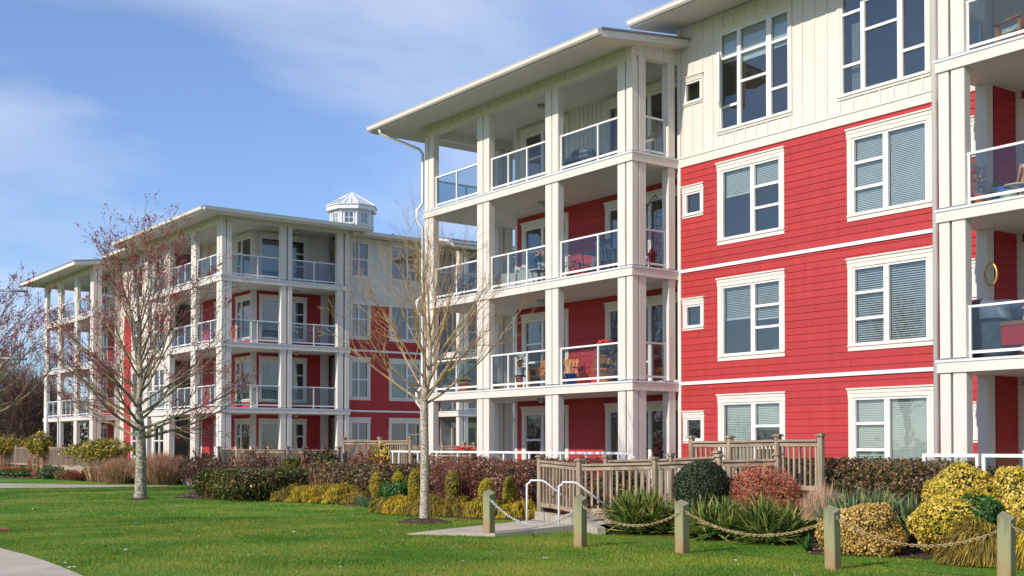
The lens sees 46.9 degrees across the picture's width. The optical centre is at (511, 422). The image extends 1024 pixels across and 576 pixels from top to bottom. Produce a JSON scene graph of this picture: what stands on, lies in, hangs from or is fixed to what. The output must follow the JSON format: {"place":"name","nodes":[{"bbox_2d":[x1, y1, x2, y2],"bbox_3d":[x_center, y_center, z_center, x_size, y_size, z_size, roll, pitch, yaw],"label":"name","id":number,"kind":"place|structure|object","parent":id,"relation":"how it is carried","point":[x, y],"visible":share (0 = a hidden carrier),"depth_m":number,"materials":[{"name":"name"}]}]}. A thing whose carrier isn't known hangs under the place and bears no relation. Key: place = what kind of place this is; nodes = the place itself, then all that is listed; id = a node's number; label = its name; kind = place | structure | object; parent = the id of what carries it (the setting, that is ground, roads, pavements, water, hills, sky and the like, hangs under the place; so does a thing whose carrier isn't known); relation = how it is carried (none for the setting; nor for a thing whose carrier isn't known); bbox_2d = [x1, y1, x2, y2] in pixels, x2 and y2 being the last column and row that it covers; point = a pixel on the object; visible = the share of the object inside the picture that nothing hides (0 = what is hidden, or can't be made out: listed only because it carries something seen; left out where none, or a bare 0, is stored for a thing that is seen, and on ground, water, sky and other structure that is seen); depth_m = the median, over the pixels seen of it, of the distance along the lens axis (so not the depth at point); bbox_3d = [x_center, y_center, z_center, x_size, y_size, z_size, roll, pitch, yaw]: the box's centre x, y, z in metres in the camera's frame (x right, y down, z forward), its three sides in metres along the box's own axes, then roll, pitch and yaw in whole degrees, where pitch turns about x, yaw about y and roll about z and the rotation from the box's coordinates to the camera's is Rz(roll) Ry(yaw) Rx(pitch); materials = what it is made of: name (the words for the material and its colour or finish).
{"place":"outdoors","nodes":[
{"label":"outdoors","id":0,"kind":"place"},
{"bbox_2d":[0,483,167,487],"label":"path","id":1,"kind":"structure","parent":0,"point":[44,485],"depth_m":47.89,"materials":[{"name":"concrete"}]},
{"bbox_2d":[180,477,430,489],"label":"terrace","id":2,"kind":"structure","parent":0,"point":[182,482],"depth_m":49.15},
{"bbox_2d":[341,437,414,467],"bbox_3d":[-4.284,1.264,37.194,0.170,1.590,4.268,1,-1,-37],"label":"wood fence","id":3,"kind":"object","parent":2,"relation":"on","point":[347,448],"visible":0.56,"depth_m":36.70,"materials":[{"name":"wood"}]},
{"bbox_2d":[391,450,635,481],"bbox_3d":[-0.406,1.432,32.020,0.060,1.290,10.998,1,-1,-37],"label":"handrail","id":4,"kind":"object","parent":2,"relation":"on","point":[529,453],"visible":0.41,"depth_m":31.19,"materials":[{"name":"white paint"}]},
{"bbox_2d":[0,0,676,444],"label":"sky","id":5,"kind":"structure","parent":0,"point":[265,106],"materials":[{"name":"blue"}]},
{"bbox_2d":[0,465,1023,575],"bbox_3d":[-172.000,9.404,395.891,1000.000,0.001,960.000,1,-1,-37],"label":"ground","id":6,"kind":"structure","parent":0,"point":[137,506],"depth_m":19.42,"materials":[{"name":"green plant"}]},
{"bbox_2d":[0,363,56,466],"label":"bare tree","id":7,"kind":"object","parent":6,"relation":"on","point":[22,424],"visible":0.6,"depth_m":87.70,"materials":[{"name":"brown plant"}]},
{"bbox_2d":[1,363,71,445],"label":"bare tree","id":8,"kind":"object","parent":6,"relation":"on","point":[39,400],"visible":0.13,"depth_m":97.84,"materials":[{"name":"brown plant"}]},
{"bbox_2d":[0,262,80,413],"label":"maple tree","id":9,"kind":"object","parent":6,"relation":"on","point":[5,351],"visible":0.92,"depth_m":40.00,"materials":[{"name":"brown plant"}]},
{"bbox_2d":[0,548,81,575],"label":"footpath","id":10,"kind":"structure","parent":6,"relation":"on","point":[12,563],"depth_m":15.77,"materials":[{"name":"concrete"}]},
{"bbox_2d":[0,399,87,446],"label":"woodland","id":11,"kind":"object","parent":6,"relation":"on","point":[70,433],"visible":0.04,"depth_m":102.36,"materials":[{"name":"brown plant"}]},
{"bbox_2d":[12,193,271,499],"bbox_3d":[-11.275,-2.344,35.923,7.606,9.493,5.914,0,-1,22],"label":"maple tree","id":12,"kind":"object","parent":6,"relation":"on","point":[140,435],"visible":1,"depth_m":35.97,"materials":[{"name":"brown plant"}]},
{"bbox_2d":[124,449,189,484],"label":"bare shrub","id":13,"kind":"object","parent":6,"relation":"on","point":[161,470],"visible":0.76,"depth_m":48.80,"materials":[{"name":"brown plant"}]},
{"bbox_2d":[20,192,514,472],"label":"apartment building","id":14,"kind":"structure","parent":6,"relation":"on","point":[317,391],"depth_m":57.72,"materials":[{"name":"paint"}]},
{"bbox_2d":[152,420,189,458],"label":"window","id":15,"kind":"structure","parent":14,"relation":"in","point":[182,446],"depth_m":62.93,"materials":[{"name":"glass"}]},
{"bbox_2d":[153,364,190,408],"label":"window","id":16,"kind":"structure","parent":14,"relation":"in","point":[162,367],"depth_m":63.04,"materials":[{"name":"white paint"}]},
{"bbox_2d":[234,418,267,448],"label":"window","id":17,"kind":"structure","parent":14,"relation":"in","point":[242,426],"depth_m":57.02,"materials":[{"name":"white paint"}]},
{"bbox_2d":[234,356,268,402],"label":"window","id":18,"kind":"structure","parent":14,"relation":"in","point":[248,358],"depth_m":56.72,"materials":[{"name":"grey glass"}]},
{"bbox_2d":[234,293,268,340],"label":"window","id":19,"kind":"structure","parent":14,"relation":"in","point":[242,303],"depth_m":57.15,"materials":[{"name":"glass"}]},
{"bbox_2d":[235,231,268,276],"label":"window","id":20,"kind":"structure","parent":14,"relation":"in","point":[243,241],"depth_m":57.05,"materials":[{"name":"glass"}]},
{"bbox_2d":[258,418,307,457],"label":"window","id":21,"kind":"structure","parent":14,"relation":"in","point":[299,426],"depth_m":56.55,"materials":[{"name":"white paint"}]},
{"bbox_2d":[258,356,307,402],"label":"window","id":22,"kind":"structure","parent":14,"relation":"in","point":[299,365],"depth_m":56.63,"materials":[{"name":"grey glass"}]},
{"bbox_2d":[258,294,307,341],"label":"window","id":23,"kind":"structure","parent":14,"relation":"in","point":[299,304],"depth_m":56.69,"materials":[{"name":"glass"}]},
{"bbox_2d":[259,232,307,281],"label":"window","id":24,"kind":"structure","parent":14,"relation":"in","point":[299,244],"depth_m":57.44,"materials":[{"name":"glass"}]},
{"bbox_2d":[331,417,370,460],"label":"window","id":25,"kind":"structure","parent":14,"relation":"in","point":[359,427],"depth_m":57.86,"materials":[{"name":"white paint"}]},
{"bbox_2d":[331,356,371,404],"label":"window","id":26,"kind":"structure","parent":14,"relation":"in","point":[359,370],"depth_m":58.02,"materials":[{"name":"white paint"}]},
{"bbox_2d":[331,295,371,343],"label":"window","id":27,"kind":"structure","parent":14,"relation":"in","point":[358,313],"depth_m":57.79,"materials":[{"name":"glass"}]},
{"bbox_2d":[331,236,371,284],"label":"window","id":28,"kind":"structure","parent":14,"relation":"in","point":[363,252],"depth_m":58.07,"materials":[{"name":"glass"}]},
{"bbox_2d":[389,418,420,459],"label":"window","id":29,"kind":"structure","parent":14,"relation":"in","point":[399,428],"depth_m":60.34,"materials":[{"name":"white glass"}]},
{"bbox_2d":[389,241,420,283],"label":"window","id":30,"kind":"structure","parent":14,"relation":"in","point":[396,274],"depth_m":59.45,"materials":[{"name":"glass"}]},
{"bbox_2d":[389,358,421,400],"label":"window","id":31,"kind":"structure","parent":14,"relation":"in","point":[396,393],"depth_m":59.06,"materials":[{"name":"grey glass"}]},
{"bbox_2d":[389,299,421,342],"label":"window","id":32,"kind":"structure","parent":14,"relation":"in","point":[404,332],"depth_m":60.76,"materials":[{"name":"grey glass"}]},
{"bbox_2d":[305,189,537,517],"bbox_3d":[-1.919,-1.437,25.325,4.791,7.264,4.483,0,-1,15],"label":"bare tree","id":33,"kind":"object","parent":6,"relation":"on","point":[426,393],"visible":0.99,"depth_m":25.14,"materials":[{"name":"beige plant"}]},
{"bbox_2d":[0,470,938,558],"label":"planting bed","id":34,"kind":"object","parent":6,"relation":"on","point":[905,553],"visible":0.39,"depth_m":20.95,"materials":[{"name":"brown soil"}]},
{"bbox_2d":[0,434,24,469],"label":"rhododendron","id":35,"kind":"object","parent":34,"relation":"on","point":[8,445],"visible":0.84,"depth_m":69.69,"materials":[{"name":"green plant"}]},
{"bbox_2d":[22,429,57,474],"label":"rhododendron","id":36,"kind":"object","parent":34,"relation":"on","point":[36,442],"visible":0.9,"depth_m":63.80,"materials":[{"name":"green plant"}]},
{"bbox_2d":[0,445,127,471],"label":"wood fence","id":37,"kind":"object","parent":34,"relation":"on","point":[20,454],"visible":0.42,"depth_m":63.07,"materials":[{"name":"wood"}]},
{"bbox_2d":[57,436,135,480],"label":"rhododendron","id":38,"kind":"object","parent":34,"relation":"on","point":[100,449],"visible":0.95,"depth_m":53.16,"materials":[{"name":"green plant"}]},
{"bbox_2d":[91,454,134,482],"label":"bare shrub","id":39,"kind":"object","parent":34,"relation":"on","point":[113,471],"visible":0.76,"depth_m":50.47,"materials":[{"name":"brown plant"}]},
{"bbox_2d":[174,448,227,487],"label":"hydrangea","id":40,"kind":"object","parent":34,"relation":"on","point":[190,467],"visible":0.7,"depth_m":44.77,"materials":[{"name":"brown plant"}]},
{"bbox_2d":[224,442,278,467],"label":"hydrangea","id":41,"kind":"object","parent":34,"relation":"on","point":[261,459],"visible":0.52,"depth_m":41.80,"materials":[{"name":"brown plant"}]},
{"bbox_2d":[191,466,320,500],"bbox_3d":[-7.656,1.884,36.692,3.797,1.022,3.714,1,-1,-37],"label":"hedge","id":42,"kind":"object","parent":34,"relation":"on","point":[245,483],"visible":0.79,"depth_m":35.15,"materials":[{"name":"green plant"}]},
{"bbox_2d":[216,446,342,468],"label":"wood fence","id":43,"kind":"object","parent":34,"relation":"on","point":[287,453],"visible":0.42,"depth_m":42.39,"materials":[{"name":"brown wood"}]},
{"bbox_2d":[285,484,328,501],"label":"gold thread cypress","id":44,"kind":"object","parent":34,"relation":"on","point":[300,493],"visible":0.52,"depth_m":33.97,"materials":[{"name":"yellow plant"}]},
{"bbox_2d":[306,482,353,503],"bbox_3d":[-5.007,2.010,33.882,1.930,0.607,1.913,1,-1,-37],"label":"gold thread cypress","id":45,"kind":"object","parent":34,"relation":"on","point":[332,493],"visible":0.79,"depth_m":33.47,"materials":[{"name":"yellow plant"}]},
{"bbox_2d":[298,459,445,499],"bbox_3d":[-4.322,1.724,34.979,2.296,1.273,6.875,1,-1,-37],"label":"hedge","id":46,"kind":"object","parent":34,"relation":"on","point":[358,474],"visible":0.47,"depth_m":34.06,"materials":[{"name":"brown plant"}]},
{"bbox_2d":[378,480,409,497],"bbox_3d":[-3.078,1.825,31.425,0.868,0.614,1.071,1,-1,-37],"label":"euonymus","id":47,"kind":"object","parent":34,"relation":"on","point":[388,489],"visible":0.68,"depth_m":31.11,"materials":[{"name":"green plant"}]},
{"bbox_2d":[379,494,419,514],"bbox_3d":[-2.523,1.965,28.399,1.435,0.482,1.326,0,-1,24],"label":"gold thread cypress","id":48,"kind":"object","parent":34,"relation":"on","point":[395,505],"visible":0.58,"depth_m":28.04,"materials":[{"name":"yellow plant"}]},
{"bbox_2d":[405,492,445,516],"bbox_3d":[-1.875,1.922,27.749,1.360,0.543,1.555,1,-1,-37],"label":"gold thread cypress","id":49,"kind":"object","parent":34,"relation":"on","point":[414,509],"visible":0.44,"depth_m":27.42,"materials":[{"name":"yellow plant"}]},
{"bbox_2d":[430,494,470,516],"bbox_3d":[-1.349,1.928,27.549,1.400,0.524,1.461,1,-1,-37],"label":"gold thread cypress","id":50,"kind":"object","parent":34,"relation":"on","point":[453,506],"visible":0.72,"depth_m":27.17,"materials":[{"name":"yellow plant"}]},
{"bbox_2d":[430,449,482,500],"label":"weeping shrub","id":51,"kind":"object","parent":34,"relation":"on","point":[461,482],"visible":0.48,"depth_m":29.98,"materials":[{"name":"brown plant"}]},
{"bbox_2d":[474,495,524,518],"bbox_3d":[-0.173,1.921,26.943,1.389,0.515,1.428,1,-1,-37],"label":"gold thread cypress","id":52,"kind":"object","parent":34,"relation":"on","point":[505,505],"visible":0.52,"depth_m":26.56,"materials":[{"name":"yellow plant"}]},
{"bbox_2d":[416,454,633,514],"bbox_3d":[0.157,1.494,29.095,1.773,1.460,7.862,1,-1,-37],"label":"hedge","id":53,"kind":"object","parent":34,"relation":"on","point":[520,473],"visible":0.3,"depth_m":28.77,"materials":[{"name":"red plant"}]},
{"bbox_2d":[587,470,645,514],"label":"hedge","id":54,"kind":"object","parent":34,"relation":"on","point":[614,486],"visible":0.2,"depth_m":24.81,"materials":[{"name":"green plant"}]},
{"bbox_2d":[593,481,678,535],"bbox_3d":[2.333,1.579,22.143,1.829,0.979,2.441,1,-1,-37],"label":"yucca","id":55,"kind":"object","parent":34,"relation":"on","point":[630,508],"visible":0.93,"depth_m":21.73,"materials":[{"name":"green plant"}]},
{"bbox_2d":[672,459,730,510],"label":"boxwood","id":56,"kind":"object","parent":34,"relation":"on","point":[693,479],"visible":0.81,"depth_m":21.88,"materials":[{"name":"green plant"}]},
{"bbox_2d":[661,490,755,542],"bbox_3d":[3.622,1.608,20.713,1.894,0.866,2.060,1,-1,-37],"label":"yucca","id":57,"kind":"object","parent":34,"relation":"on","point":[722,514],"visible":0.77,"depth_m":20.37,"materials":[{"name":"green plant"}]},
{"bbox_2d":[725,460,805,513],"bbox_3d":[4.652,1.386,22.057,1.568,1.445,1.657,1,-1,-37],"label":"red twig shrub","id":58,"kind":"object","parent":34,"relation":"on","point":[765,484],"visible":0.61,"depth_m":21.73,"materials":[{"name":"plant"}]},
{"bbox_2d":[721,489,817,545],"bbox_3d":[4.357,1.575,19.885,1.957,0.900,1.982,1,-1,-37],"label":"yucca","id":59,"kind":"object","parent":34,"relation":"on","point":[763,517],"visible":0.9,"depth_m":19.62,"materials":[{"name":"green plant"}]},
{"bbox_2d":[798,476,846,536],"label":"dry grass tuft","id":60,"kind":"object","parent":34,"relation":"on","point":[822,497],"visible":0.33,"depth_m":20.99,"materials":[{"name":"beige plant"}]},
{"bbox_2d":[815,502,908,556],"bbox_3d":[5.311,1.602,17.896,1.122,0.800,1.328,1,-1,-37],"label":"euonymus","id":61,"kind":"object","parent":34,"relation":"on","point":[879,520],"visible":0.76,"depth_m":17.48,"materials":[{"name":"yellow plant"}]},
{"bbox_2d":[803,481,924,545],"bbox_3d":[5.912,1.470,19.279,2.716,1.085,2.209,0,-1,17],"label":"flax","id":62,"kind":"object","parent":34,"relation":"on","point":[903,512],"visible":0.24,"depth_m":19.09,"materials":[{"name":"green plant"}]},
{"bbox_2d":[742,455,995,511],"bbox_3d":[6.645,1.347,22.587,1.727,1.437,5.572,1,-1,-37],"label":"hedge","id":63,"kind":"object","parent":34,"relation":"on","point":[903,479],"visible":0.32,"depth_m":21.71,"materials":[{"name":"brown plant"}]},
{"bbox_2d":[905,487,1006,552],"bbox_3d":[6.782,1.484,17.694,1.714,1.038,1.695,1,-1,-37],"label":"euonymus","id":64,"kind":"object","parent":34,"relation":"on","point":[931,519],"visible":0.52,"depth_m":17.34,"materials":[{"name":"yellow plant"}]},
{"bbox_2d":[921,461,993,502],"bbox_3d":[7.027,1.256,18.536,1.167,1.315,1.150,1,-1,-37],"label":"euonymus","id":65,"kind":"object","parent":34,"relation":"on","point":[954,476],"visible":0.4,"depth_m":18.23,"materials":[{"name":"yellow plant"}]},
{"bbox_2d":[926,514,1017,567],"bbox_3d":[6.525,1.626,16.354,1.490,0.689,1.514,0,-1,-10],"label":"gold thread cypress","id":66,"kind":"object","parent":34,"relation":"on","point":[980,552],"visible":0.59,"depth_m":16.15,"materials":[{"name":"yellow plant"}]},
{"bbox_2d":[958,493,1004,524],"bbox_3d":[6.755,1.368,17.003,0.712,0.697,0.648,1,-1,-37],"label":"euonymus","id":67,"kind":"object","parent":34,"relation":"on","point":[990,508],"visible":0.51,"depth_m":16.80,"materials":[{"name":"green plant"}]},
{"bbox_2d":[990,465,1023,523],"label":"euonymus","id":68,"kind":"object","parent":34,"relation":"on","point":[1007,491],"visible":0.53,"depth_m":16.95,"materials":[{"name":"yellow plant"}]},
{"bbox_2d":[1016,521,1023,568],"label":"gold thread cypress","id":69,"kind":"object","parent":34,"relation":"on","point":[1020,547],"visible":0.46,"depth_m":15.75,"materials":[{"name":"yellow plant"}]},
{"bbox_2d":[439,237,514,463],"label":"apartment building","id":70,"kind":"structure","parent":6,"relation":"on","point":[458,423],"depth_m":60.41,"materials":[{"name":"paint"}]},
{"bbox_2d":[407,520,573,536],"bbox_3d":[0.020,2.080,22.723,2.169,0.230,3.829,-1,-1,33],"label":"concrete pad","id":71,"kind":"object","parent":6,"relation":"on","point":[508,528],"visible":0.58,"depth_m":22.16,"materials":[{"name":"grey concrete"}]},
{"bbox_2d":[483,490,494,532],"bbox_3d":[-0.419,1.675,21.463,0.166,0.891,0.166,-2,-2,40],"label":"fence post","id":72,"kind":"object","parent":71,"relation":"on","point":[488,516],"visible":0.78,"depth_m":21.40,"materials":[{"name":"beige wood"}]},
{"bbox_2d":[535,511,605,534],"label":"ramp wall","id":73,"kind":"structure","parent":6,"relation":"on","point":[593,527],"depth_m":22.98,"materials":[{"name":"concrete"}]},
{"bbox_2d":[574,494,586,547],"bbox_3d":[1.105,1.624,19.100,0.166,0.901,0.166,-1,-1,40],"label":"fence post","id":74,"kind":"object","parent":6,"relation":"on","point":[580,525],"visible":0.81,"depth_m":19.04,"materials":[{"name":"beige wood"}]},
{"bbox_2d":[535,453,783,530],"bbox_3d":[2.564,1.370,22.958,5.300,1.560,1.057,-1,-1,31],"label":"wood fence","id":75,"kind":"object","parent":6,"relation":"on","point":[654,466],"visible":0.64,"depth_m":22.98,"materials":[{"name":"brown wood"}]},
{"bbox_2d":[601,451,722,515],"bbox_3d":[3.038,1.377,24.113,2.537,1.590,0.328,0,-1,19],"label":"wood fence","id":76,"kind":"object","parent":6,"relation":"on","point":[606,458],"visible":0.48,"depth_m":24.09,"materials":[{"name":"brown wood"}]},
{"bbox_2d":[675,499,688,553],"bbox_3d":[2.590,1.617,17.983,0.166,0.871,0.166,2,-3,-42],"label":"fence post","id":77,"kind":"object","parent":6,"relation":"on","point":[682,533],"visible":0.78,"depth_m":17.92,"materials":[{"name":"beige wood"}]},
{"bbox_2d":[366,0,1023,503],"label":"apartment building","id":78,"kind":"structure","parent":6,"relation":"on","point":[834,240],"depth_m":29.56,"materials":[{"name":"paint"}]},
{"bbox_2d":[520,212,568,276],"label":"balcony door","id":79,"kind":"structure","parent":78,"relation":"in","point":[526,227],"depth_m":37.34,"materials":[{"name":"white paint"}]},
{"bbox_2d":[520,114,568,181],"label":"balcony door","id":80,"kind":"structure","parent":78,"relation":"in","point":[538,130],"depth_m":37.47,"materials":[{"name":"white paint"}]},
{"bbox_2d":[520,405,569,467],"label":"balcony door","id":81,"kind":"structure","parent":78,"relation":"in","point":[531,410],"depth_m":37.30,"materials":[{"name":"white paint"}]},
{"bbox_2d":[520,308,569,386],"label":"balcony door","id":82,"kind":"structure","parent":78,"relation":"in","point":[539,317],"depth_m":37.34,"materials":[{"name":"white paint"}]},
{"bbox_2d":[564,148,602,168],"bbox_3d":[2.021,-7.394,33.419,0.585,0.675,1.200,1,-1,-37],"label":"barbecue","id":83,"kind":"object","parent":78,"relation":"on","point":[578,155],"visible":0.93,"depth_m":33.17,"materials":[{"name":"grey"}]},
{"bbox_2d":[594,238,617,270],"bbox_3d":[2.679,-4.447,31.924,0.690,0.923,0.798,-1,-2,43],"label":"armchair","id":84,"kind":"object","parent":78,"relation":"on","point":[611,259],"visible":0.66,"depth_m":31.69,"materials":[{"name":"grey"}]},
{"bbox_2d":[603,76,676,158],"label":"balcony door","id":85,"kind":"structure","parent":78,"relation":"in","point":[653,92],"depth_m":34.68,"materials":[{"name":"white paint"}]},
{"bbox_2d":[603,400,677,470],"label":"balcony door","id":86,"kind":"structure","parent":78,"relation":"in","point":[654,409],"depth_m":34.60,"materials":[{"name":"white paint"}]},
{"bbox_2d":[603,292,677,381],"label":"balcony door","id":87,"kind":"structure","parent":78,"relation":"in","point":[654,359],"depth_m":35.14,"materials":[{"name":"white paint"}]},
{"bbox_2d":[603,185,677,269],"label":"balcony door","id":88,"kind":"structure","parent":78,"relation":"in","point":[611,207],"depth_m":35.14,"materials":[{"name":"white paint"}]},
{"bbox_2d":[680,71,703,107],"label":"window","id":89,"kind":"structure","parent":78,"relation":"in","point":[690,83],"depth_m":31.05,"materials":[{"name":"white paint"}]},
{"bbox_2d":[680,182,704,218],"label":"window","id":90,"kind":"structure","parent":78,"relation":"in","point":[689,193],"depth_m":30.97,"materials":[{"name":"white paint"}]},
{"bbox_2d":[681,410,704,442],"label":"window","id":91,"kind":"structure","parent":78,"relation":"in","point":[691,419],"depth_m":30.87,"materials":[{"name":"white paint"}]},
{"bbox_2d":[681,296,704,330],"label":"window","id":92,"kind":"structure","parent":78,"relation":"in","point":[690,305],"depth_m":30.90,"materials":[{"name":"white paint"}]},
{"bbox_2d":[715,146,784,245],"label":"window","id":93,"kind":"structure","parent":78,"relation":"in","point":[747,183],"depth_m":29.94,"materials":[{"name":"white paint"}]},
{"bbox_2d":[715,268,785,360],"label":"window","id":94,"kind":"structure","parent":78,"relation":"in","point":[745,330],"depth_m":29.89,"materials":[{"name":"white paint"}]},
{"bbox_2d":[716,391,786,470],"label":"window","id":95,"kind":"structure","parent":78,"relation":"in","point":[760,415],"depth_m":29.40,"materials":[{"name":"white paint"}]},
{"bbox_2d":[714,1,792,135],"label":"window","id":96,"kind":"structure","parent":78,"relation":"in","point":[754,53],"depth_m":29.84,"materials":[{"name":"white paint"}]},
{"bbox_2d":[836,0,930,101],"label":"window","id":97,"kind":"structure","parent":78,"relation":"in","point":[881,44],"depth_m":27.83,"materials":[{"name":"white paint"}]},
{"bbox_2d":[844,107,993,221],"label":"window","id":98,"kind":"structure","parent":78,"relation":"in","point":[889,161],"depth_m":26.27,"materials":[{"name":"white paint"}]},
{"bbox_2d":[845,245,994,350],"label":"window","id":99,"kind":"structure","parent":78,"relation":"in","point":[890,294],"depth_m":26.48,"materials":[{"name":"white paint"}]},
{"bbox_2d":[846,384,996,469],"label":"window","id":100,"kind":"structure","parent":78,"relation":"in","point":[887,421],"depth_m":25.95,"materials":[{"name":"white paint"}]},
{"bbox_2d":[972,298,1022,357],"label":"barbecue","id":101,"kind":"object","parent":78,"relation":"on","point":[986,328],"visible":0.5,"depth_m":22.82,"materials":[{"name":"silver metal"}]},
{"bbox_2d":[993,12,1023,41],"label":"armchair","id":102,"kind":"object","parent":78,"relation":"on","point":[1016,27],"visible":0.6,"depth_m":22.72,"materials":[{"name":"orange wood"}]},
{"bbox_2d":[1000,320,1023,345],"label":"cool box","id":103,"kind":"object","parent":78,"relation":"on","point":[1012,332],"visible":1,"depth_m":22.38,"materials":[{"name":"red plastic"}]},
{"bbox_2d":[686,433,826,494],"bbox_3d":[4.856,1.204,23.670,0.402,1.920,3.844,1,-1,-30],"label":"wood fence","id":104,"kind":"object","parent":6,"relation":"on","point":[732,446],"visible":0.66,"depth_m":22.89,"materials":[{"name":"beige wood"}]},
{"bbox_2d":[823,505,840,569],"bbox_3d":[4.252,1.557,15.663,0.166,0.901,0.166,0,-2,-43],"label":"fence post","id":105,"kind":"object","parent":6,"relation":"on","point":[832,546],"visible":0.81,"depth_m":15.61,"materials":[{"name":"beige wood"}]},
{"bbox_2d":[997,511,1015,575],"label":"fence post","id":106,"kind":"object","parent":6,"relation":"on","point":[1006,548],"visible":1,"depth_m":13.92,"materials":[{"name":"beige wood"}]},
{"bbox_2d":[837,518,1012,547],"bbox_3d":[5.086,1.389,14.712,0.040,0.350,2.335,1,-2,-44],"label":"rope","id":107,"kind":"object","parent":106,"relation":"hanging from","point":[887,540],"visible":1,"depth_m":14.72,"materials":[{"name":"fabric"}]},
{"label":"terrace","id":108,"kind":"structure","parent":0,"visible":0},
{"bbox_2d":[922,453,1023,470],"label":"railing","id":109,"kind":"object","parent":108,"relation":"on","point":[977,459],"visible":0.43,"depth_m":20.71,"materials":[{"name":"white paint"}]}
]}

